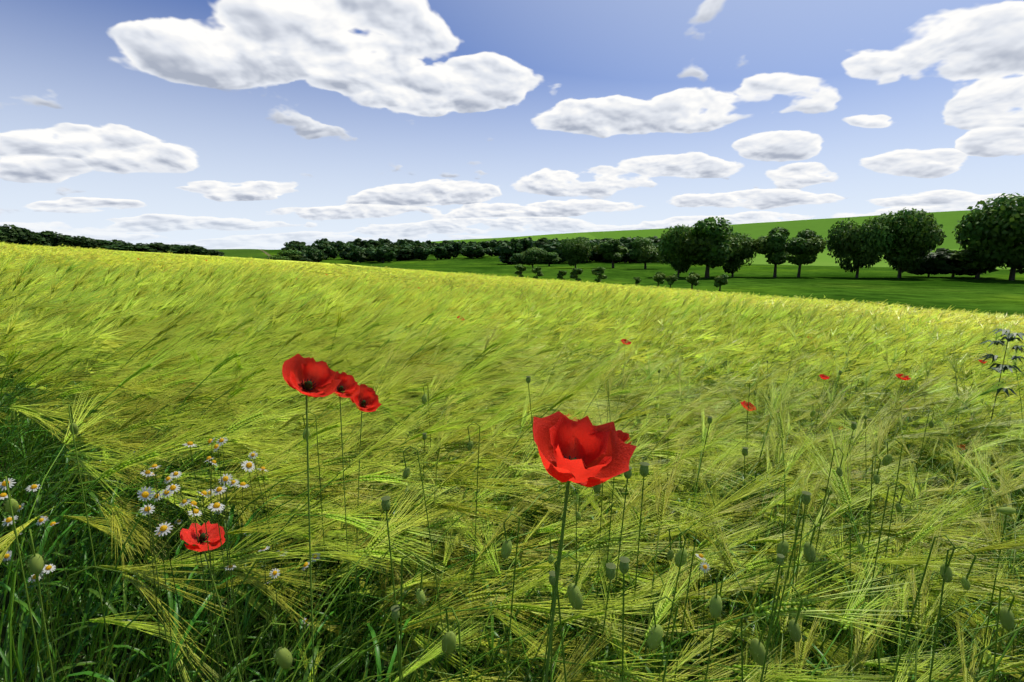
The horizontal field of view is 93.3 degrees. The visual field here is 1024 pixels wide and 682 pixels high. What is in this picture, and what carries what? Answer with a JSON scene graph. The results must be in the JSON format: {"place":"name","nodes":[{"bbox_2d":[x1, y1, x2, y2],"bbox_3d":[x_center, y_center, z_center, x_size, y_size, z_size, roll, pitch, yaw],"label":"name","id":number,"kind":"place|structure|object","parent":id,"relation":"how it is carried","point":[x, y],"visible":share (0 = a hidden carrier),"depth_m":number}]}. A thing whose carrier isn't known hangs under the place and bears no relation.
{"place":"outdoors","nodes":[
{"label":"outdoors","id":0,"kind":"place"},
{"bbox_2d":[0,210,1023,681],"bbox_3d":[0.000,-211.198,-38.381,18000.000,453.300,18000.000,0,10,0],"label":"ground","id":1,"kind":"structure","parent":0,"point":[1000,292],"depth_m":103.38},
{"bbox_2d":[0,229,19,243],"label":"tree","id":2,"kind":"object","parent":1,"relation":"on","point":[11,238],"visible":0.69,"depth_m":114.25},
{"bbox_2d":[0,224,34,242],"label":"ridge hedge","id":3,"kind":"object","parent":1,"relation":"on","point":[4,227],"visible":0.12,"depth_m":116.47},
{"bbox_2d":[3,230,41,245],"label":"ridge hedge","id":4,"kind":"object","parent":1,"relation":"on","point":[26,238],"visible":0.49,"depth_m":117.19},
{"bbox_2d":[32,231,66,246],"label":"ridge hedge","id":5,"kind":"object","parent":1,"relation":"on","point":[45,235],"visible":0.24,"depth_m":129.90},
{"bbox_2d":[35,239,79,246],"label":"ridge hedge","id":6,"kind":"object","parent":1,"relation":"on","point":[43,244],"visible":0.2,"depth_m":130.29},
{"bbox_2d":[54,235,93,247],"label":"ridge hedge","id":7,"kind":"object","parent":1,"relation":"on","point":[69,240],"visible":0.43,"depth_m":134.66},
{"bbox_2d":[72,238,91,247],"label":"tree","id":8,"kind":"object","parent":1,"relation":"on","point":[83,245],"visible":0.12,"depth_m":136.91},
{"bbox_2d":[76,236,91,248],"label":"tree","id":9,"kind":"object","parent":1,"relation":"on","point":[84,237],"visible":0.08,"depth_m":138.70},
{"bbox_2d":[85,237,102,248],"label":"tree","id":10,"kind":"object","parent":1,"relation":"on","point":[95,242],"visible":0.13,"depth_m":140.41},
{"bbox_2d":[96,239,121,248],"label":"tree","id":11,"kind":"object","parent":1,"relation":"on","point":[107,242],"visible":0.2,"depth_m":146.10},
{"bbox_2d":[98,243,132,250],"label":"ridge hedge","id":12,"kind":"object","parent":1,"relation":"on","point":[112,247],"visible":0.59,"depth_m":144.87},
{"bbox_2d":[107,239,131,243],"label":"ridge hedge","id":13,"kind":"object","parent":1,"relation":"on","point":[115,240],"visible":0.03,"depth_m":154.08},
{"bbox_2d":[113,241,136,251],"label":"tree","id":14,"kind":"object","parent":1,"relation":"on","point":[125,244],"visible":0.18,"depth_m":151.55},
{"bbox_2d":[135,245,164,252],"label":"ridge hedge","id":15,"kind":"object","parent":1,"relation":"on","point":[150,248],"visible":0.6,"depth_m":158.32},
{"bbox_2d":[132,242,170,252],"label":"ridge hedge","id":16,"kind":"object","parent":1,"relation":"on","point":[154,245],"visible":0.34,"depth_m":161.07},
{"bbox_2d":[163,248,184,253],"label":"tree","id":17,"kind":"object","parent":1,"relation":"on","point":[176,250],"visible":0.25,"depth_m":165.31},
{"bbox_2d":[162,244,187,252],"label":"tree","id":18,"kind":"object","parent":1,"relation":"on","point":[177,246],"visible":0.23,"depth_m":167.91},
{"bbox_2d":[181,244,205,254],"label":"tree","id":19,"kind":"object","parent":1,"relation":"on","point":[188,250],"visible":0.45,"depth_m":170.32},
{"bbox_2d":[183,245,206,254],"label":"tree","id":20,"kind":"object","parent":1,"relation":"on","point":[203,252],"visible":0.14,"depth_m":172.30},
{"bbox_2d":[180,521,241,681],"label":"poppy","id":21,"kind":"object","parent":1,"relation":"on","point":[189,536],"visible":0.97,"depth_m":0.69},
{"bbox_2d":[207,249,219,255],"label":"tree","id":22,"kind":"object","parent":1,"relation":"on","point":[214,252],"visible":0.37,"depth_m":179.23},
{"bbox_2d":[266,250,301,260],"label":"hedge","id":23,"kind":"object","parent":1,"relation":"on","point":[290,255],"visible":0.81,"depth_m":322.83},
{"bbox_2d":[281,246,305,258],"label":"tree","id":24,"kind":"object","parent":1,"relation":"on","point":[291,248],"visible":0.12,"depth_m":471.08},
{"bbox_2d":[298,258,312,261],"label":"tree","id":25,"kind":"object","parent":1,"relation":"on","point":[306,259],"visible":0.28,"depth_m":332.93},
{"bbox_2d":[282,353,341,681],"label":"poppy","id":26,"kind":"object","parent":1,"relation":"on","point":[298,370],"visible":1,"depth_m":0.57},
{"bbox_2d":[306,247,323,261],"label":"tree","id":27,"kind":"object","parent":1,"relation":"on","point":[313,254],"visible":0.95,"depth_m":509.77},
{"bbox_2d":[309,251,327,261],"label":"tree","id":28,"kind":"object","parent":1,"relation":"on","point":[322,258],"visible":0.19,"depth_m":542.17},
{"bbox_2d":[310,241,329,248],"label":"tree","id":29,"kind":"object","parent":1,"relation":"on","point":[314,245],"visible":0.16,"depth_m":718.76},
{"bbox_2d":[314,238,327,243],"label":"tree","id":30,"kind":"object","parent":1,"relation":"on","point":[324,239],"visible":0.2,"depth_m":836.63},
{"bbox_2d":[319,244,326,249],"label":"tree","id":31,"kind":"object","parent":1,"relation":"on","point":[321,247],"visible":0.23,"depth_m":623.23},
{"bbox_2d":[319,249,331,259],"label":"tree","id":32,"kind":"object","parent":1,"relation":"on","point":[325,252],"visible":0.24,"depth_m":607.78},
{"bbox_2d":[318,242,334,249],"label":"tree","id":33,"kind":"object","parent":1,"relation":"on","point":[327,244],"visible":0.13,"depth_m":683.23},
{"bbox_2d":[323,246,338,258],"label":"tree","id":34,"kind":"object","parent":1,"relation":"on","point":[332,251],"visible":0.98,"depth_m":608.31},
{"bbox_2d":[331,241,349,251],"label":"tree","id":35,"kind":"object","parent":1,"relation":"on","point":[334,244],"visible":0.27,"depth_m":712.29},
{"bbox_2d":[338,247,348,258],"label":"tree","id":36,"kind":"object","parent":1,"relation":"on","point":[344,252],"visible":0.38,"depth_m":599.70},
{"bbox_2d":[337,242,352,250],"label":"tree","id":37,"kind":"object","parent":1,"relation":"on","point":[342,246],"visible":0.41,"depth_m":668.89},
{"bbox_2d":[334,371,359,680],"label":"poppy","id":38,"kind":"object","parent":1,"relation":"on","point":[349,385],"visible":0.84,"depth_m":0.96},
{"bbox_2d":[345,251,356,261],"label":"tree","id":39,"kind":"object","parent":1,"relation":"on","point":[348,255],"visible":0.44,"depth_m":520.05},
{"bbox_2d":[353,238,362,246],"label":"tree","id":40,"kind":"object","parent":1,"relation":"on","point":[357,241],"visible":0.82,"depth_m":818.85},
{"bbox_2d":[350,245,370,262],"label":"tree","id":41,"kind":"object","parent":1,"relation":"on","point":[358,253],"visible":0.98,"depth_m":493.29},
{"bbox_2d":[350,384,381,678],"bbox_3d":[-0.328,0.605,1.120,0.102,1.041,0.057,5,11,25],"label":"poppy","id":42,"kind":"object","parent":1,"relation":"on","point":[367,397],"visible":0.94,"depth_m":1.04},
{"bbox_2d":[369,240,381,247],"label":"tree","id":43,"kind":"object","parent":1,"relation":"on","point":[376,243],"visible":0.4,"depth_m":735.39},
{"bbox_2d":[368,245,387,250],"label":"tree","id":44,"kind":"object","parent":1,"relation":"on","point":[371,248],"visible":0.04,"depth_m":544.68},
{"bbox_2d":[372,246,391,262],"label":"tree","id":45,"kind":"object","parent":1,"relation":"on","point":[378,259],"visible":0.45,"depth_m":480.93},
{"bbox_2d":[369,248,396,262],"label":"tree","id":46,"kind":"object","parent":1,"relation":"on","point":[388,255],"visible":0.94,"depth_m":471.00},
{"bbox_2d":[391,244,404,260],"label":"tree","id":47,"kind":"object","parent":1,"relation":"on","point":[396,248],"visible":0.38,"depth_m":514.87},
{"bbox_2d":[393,246,410,253],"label":"tree","id":48,"kind":"object","parent":1,"relation":"on","point":[405,247],"visible":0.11,"depth_m":515.09},
{"bbox_2d":[399,239,407,244],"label":"tree","id":49,"kind":"object","parent":1,"relation":"on","point":[405,242],"visible":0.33,"depth_m":718.89},
{"bbox_2d":[396,249,414,259],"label":"tree","id":50,"kind":"object","parent":1,"relation":"on","point":[406,254],"visible":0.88,"depth_m":501.73},
{"bbox_2d":[414,243,427,259],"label":"tree","id":51,"kind":"object","parent":1,"relation":"on","point":[420,248],"visible":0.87,"depth_m":498.05},
{"bbox_2d":[413,245,435,259],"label":"tree","id":52,"kind":"object","parent":1,"relation":"on","point":[423,254],"visible":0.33,"depth_m":500.88},
{"bbox_2d":[423,246,449,259],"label":"tree","id":53,"kind":"object","parent":1,"relation":"on","point":[440,253],"visible":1,"depth_m":482.73},
{"bbox_2d":[444,245,458,258],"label":"tree","id":54,"kind":"object","parent":1,"relation":"on","point":[451,250],"visible":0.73,"depth_m":489.54},
{"bbox_2d":[444,241,462,258],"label":"tree","id":55,"kind":"object","parent":1,"relation":"on","point":[457,245],"visible":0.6,"depth_m":492.44},
{"bbox_2d":[460,246,471,257],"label":"tree","id":56,"kind":"object","parent":1,"relation":"on","point":[468,255],"visible":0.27,"depth_m":506.20},
{"bbox_2d":[459,245,485,257],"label":"tree","id":57,"kind":"object","parent":1,"relation":"on","point":[473,250],"visible":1,"depth_m":475.54},
{"bbox_2d":[472,241,490,248],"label":"tree","id":58,"kind":"object","parent":1,"relation":"on","point":[485,244],"visible":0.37,"depth_m":502.95},
{"bbox_2d":[478,246,494,257],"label":"tree","id":59,"kind":"object","parent":1,"relation":"on","point":[490,250],"visible":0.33,"depth_m":485.70},
{"bbox_2d":[488,239,500,255],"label":"tree","id":60,"kind":"object","parent":1,"relation":"on","point":[494,243],"visible":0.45,"depth_m":526.40},
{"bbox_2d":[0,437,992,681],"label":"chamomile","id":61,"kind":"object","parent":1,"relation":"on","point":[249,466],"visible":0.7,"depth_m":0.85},
{"bbox_2d":[494,238,523,254],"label":"tree","id":62,"kind":"object","parent":1,"relation":"on","point":[504,248],"visible":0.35,"depth_m":326.33},
{"bbox_2d":[499,253,518,263],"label":"tree","id":63,"kind":"object","parent":1,"relation":"on","point":[503,258],"visible":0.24,"depth_m":335.41},
{"bbox_2d":[3,360,1017,681],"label":"poppy buds","id":64,"kind":"object","parent":1,"relation":"on","point":[283,656],"visible":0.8,"depth_m":0.65},
{"bbox_2d":[0,281,1023,681],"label":"barley","id":65,"kind":"object","parent":1,"relation":"on","point":[500,435],"visible":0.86,"depth_m":1.32},
{"bbox_2d":[0,251,1023,566],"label":"barley","id":66,"kind":"object","parent":1,"relation":"on","point":[750,339],"visible":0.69,"depth_m":3.95},
{"bbox_2d":[0,243,1023,351],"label":"barley","id":67,"kind":"object","parent":1,"relation":"on","point":[960,318],"visible":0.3,"depth_m":14.26},
{"bbox_2d":[0,242,1023,321],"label":"barley","id":68,"kind":"object","parent":1,"relation":"on","point":[188,257],"visible":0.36,"depth_m":34.65},
{"bbox_2d":[11,244,1022,412],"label":"barley canopy","id":69,"kind":"object","parent":1,"relation":"on","point":[345,265],"visible":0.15,"depth_m":66.22},
{"bbox_2d":[509,252,524,264],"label":"tree","id":70,"kind":"object","parent":1,"relation":"on","point":[515,259],"visible":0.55,"depth_m":254.09},
{"bbox_2d":[509,238,526,254],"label":"tree","id":71,"kind":"object","parent":1,"relation":"on","point":[517,246],"visible":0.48,"depth_m":325.94},
{"bbox_2d":[514,264,526,276],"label":"young tree","id":72,"kind":"object","parent":1,"relation":"on","point":[521,268],"visible":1,"depth_m":96.59},
{"bbox_2d":[515,237,535,253],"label":"tree","id":73,"kind":"object","parent":1,"relation":"on","point":[528,242],"visible":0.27,"depth_m":327.53},
{"bbox_2d":[520,247,547,267],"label":"tree","id":74,"kind":"object","parent":1,"relation":"on","point":[532,256],"visible":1,"depth_m":228.89},
{"bbox_2d":[531,267,543,278],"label":"young tree","id":75,"kind":"object","parent":1,"relation":"on","point":[537,270],"visible":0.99,"depth_m":93.62},
{"bbox_2d":[535,237,548,247],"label":"tree","id":76,"kind":"object","parent":1,"relation":"on","point":[541,242],"visible":0.2,"depth_m":344.67},
{"bbox_2d":[541,252,560,265],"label":"tree","id":77,"kind":"object","parent":1,"relation":"on","point":[551,258],"visible":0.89,"depth_m":261.80},
{"bbox_2d":[540,243,565,262],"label":"tree","id":78,"kind":"object","parent":1,"relation":"on","point":[555,248],"visible":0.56,"depth_m":320.35},
{"bbox_2d":[556,270,566,279],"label":"young tree","id":79,"kind":"object","parent":1,"relation":"on","point":[561,274],"visible":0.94,"depth_m":90.90},
{"bbox_2d":[559,237,591,267],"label":"tree","id":80,"kind":"object","parent":1,"relation":"on","point":[577,250],"visible":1,"depth_m":218.18},
{"bbox_2d":[569,268,582,280],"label":"young tree","id":81,"kind":"object","parent":1,"relation":"on","point":[575,272],"visible":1,"depth_m":88.74},
{"bbox_2d":[556,237,596,261],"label":"tree","id":82,"kind":"object","parent":1,"relation":"on","point":[592,245],"visible":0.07,"depth_m":328.78},
{"bbox_2d":[533,411,636,681],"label":"poppy","id":83,"kind":"object","parent":1,"relation":"on","point":[584,451],"visible":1,"depth_m":0.29},
{"bbox_2d":[581,237,600,261],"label":"tree","id":84,"kind":"object","parent":1,"relation":"on","point":[593,257],"visible":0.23,"depth_m":345.64},
{"bbox_2d":[589,239,598,260],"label":"tree","id":85,"kind":"object","parent":1,"relation":"on","point":[595,240],"visible":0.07,"depth_m":359.79},
{"bbox_2d":[592,267,606,281],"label":"young tree","id":86,"kind":"object","parent":1,"relation":"on","point":[599,271],"visible":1,"depth_m":88.32},
{"bbox_2d":[594,245,606,261],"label":"tree","id":87,"kind":"object","parent":1,"relation":"on","point":[602,258],"visible":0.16,"depth_m":349.67},
{"bbox_2d":[591,238,628,267],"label":"tree","id":88,"kind":"object","parent":1,"relation":"on","point":[611,249],"visible":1,"depth_m":221.71},
{"bbox_2d":[598,430,631,592],"bbox_3d":[0.311,0.693,1.485,0.091,0.854,0.067,-4,11,-19],"label":"poppy","id":89,"kind":"object","parent":1,"relation":"on","point":[624,437],"visible":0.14,"depth_m":1.44},
{"bbox_2d":[606,242,627,262],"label":"tree","id":90,"kind":"object","parent":1,"relation":"on","point":[621,244],"visible":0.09,"depth_m":328.05},
{"bbox_2d":[616,249,633,262],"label":"tree","id":91,"kind":"object","parent":1,"relation":"on","point":[624,255],"visible":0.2,"depth_m":322.82},
{"bbox_2d":[619,236,631,262],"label":"tree","id":92,"kind":"object","parent":1,"relation":"on","point":[623,239],"visible":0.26,"depth_m":330.58},
{"bbox_2d":[621,339,630,373],"bbox_3d":[0.716,0.453,3.110,0.068,0.942,0.056,0,10,0],"label":"poppy","id":93,"kind":"object","parent":1,"relation":"on","point":[627,343],"visible":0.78,"depth_m":3.04},
{"bbox_2d":[625,242,635,261],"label":"tree","id":94,"kind":"object","parent":1,"relation":"on","point":[627,246],"visible":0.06,"depth_m":323.20},
{"bbox_2d":[633,276,641,285],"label":"young tree","id":95,"kind":"object","parent":1,"relation":"on","point":[637,280],"visible":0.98,"depth_m":91.21},
{"bbox_2d":[630,237,663,268],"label":"tree","id":96,"kind":"object","parent":1,"relation":"on","point":[643,252],"visible":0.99,"depth_m":209.01},
{"bbox_2d":[649,238,660,261],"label":"tree","id":97,"kind":"object","parent":1,"relation":"on","point":[656,241],"visible":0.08,"depth_m":344.09},
{"bbox_2d":[652,272,665,286],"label":"young tree","id":98,"kind":"object","parent":1,"relation":"on","point":[658,277],"visible":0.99,"depth_m":82.96},
{"bbox_2d":[665,274,677,287],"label":"young tree","id":99,"kind":"object","parent":1,"relation":"on","point":[670,279],"visible":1,"depth_m":80.98},
{"bbox_2d":[657,224,698,276],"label":"tree","id":100,"kind":"object","parent":1,"relation":"on","point":[672,248],"visible":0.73,"depth_m":132.72},
{"bbox_2d":[686,272,699,288],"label":"young tree","id":101,"kind":"object","parent":1,"relation":"on","point":[692,278],"visible":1,"depth_m":79.05},
{"bbox_2d":[681,216,741,277],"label":"tree","id":102,"kind":"object","parent":1,"relation":"on","point":[713,248],"visible":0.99,"depth_m":126.45},
{"bbox_2d":[714,274,728,291],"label":"young tree","id":103,"kind":"object","parent":1,"relation":"on","point":[721,280],"visible":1,"depth_m":76.94},
{"bbox_2d":[722,231,756,276],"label":"tree","id":104,"kind":"object","parent":1,"relation":"on","point":[747,249],"visible":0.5,"depth_m":135.32},
{"bbox_2d":[741,400,755,472],"bbox_3d":[0.927,0.667,1.971,0.057,0.866,0.060,-4,11,-22],"label":"poppy","id":105,"kind":"object","parent":1,"relation":"on","point":[746,404],"visible":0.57,"depth_m":1.91},
{"bbox_2d":[753,226,789,277],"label":"tree","id":106,"kind":"object","parent":1,"relation":"on","point":[771,245],"visible":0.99,"depth_m":131.04},
{"bbox_2d":[784,229,826,276],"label":"tree","id":107,"kind":"object","parent":1,"relation":"on","point":[806,246],"visible":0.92,"depth_m":132.80},
{"bbox_2d":[819,374,829,430],"bbox_3d":[2.049,0.611,3.224,0.068,0.788,0.074,-6,12,-31],"label":"poppy","id":108,"kind":"object","parent":1,"relation":"on","point":[823,376],"visible":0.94,"depth_m":3.18},
{"bbox_2d":[824,214,894,277],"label":"tree","id":109,"kind":"object","parent":1,"relation":"on","point":[858,246],"visible":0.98,"depth_m":128.88},
{"bbox_2d":[888,373,910,437],"bbox_3d":[2.112,0.627,2.698,0.062,0.907,0.078,-10,14,-44],"label":"poppy","id":110,"kind":"object","parent":1,"relation":"on","point":[898,375],"visible":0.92,"depth_m":2.62},
{"bbox_2d":[875,207,946,277],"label":"tree","id":111,"kind":"object","parent":1,"relation":"on","point":[916,237],"visible":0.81,"depth_m":124.64},
{"bbox_2d":[907,253,956,276],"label":"hedge","id":112,"kind":"object","parent":1,"relation":"on","point":[927,265],"visible":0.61,"depth_m":132.52},
{"bbox_2d":[920,248,1003,276],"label":"hedge","id":113,"kind":"object","parent":1,"relation":"on","point":[945,255],"visible":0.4,"depth_m":130.16},
{"bbox_2d":[949,246,998,278],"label":"tree","id":114,"kind":"object","parent":1,"relation":"on","point":[977,259],"visible":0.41,"depth_m":124.62},
{"bbox_2d":[951,193,1023,279],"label":"tree","id":115,"kind":"object","parent":1,"relation":"on","point":[995,228],"visible":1,"depth_m":116.06},
{"bbox_2d":[967,328,1023,530],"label":"weed plant","id":116,"kind":"object","parent":1,"relation":"on","point":[1003,366],"visible":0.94,"depth_m":2.50},
{"bbox_2d":[0,0,1023,249],"label":"sky","id":117,"kind":"structure","parent":0,"point":[208,124]}
]}

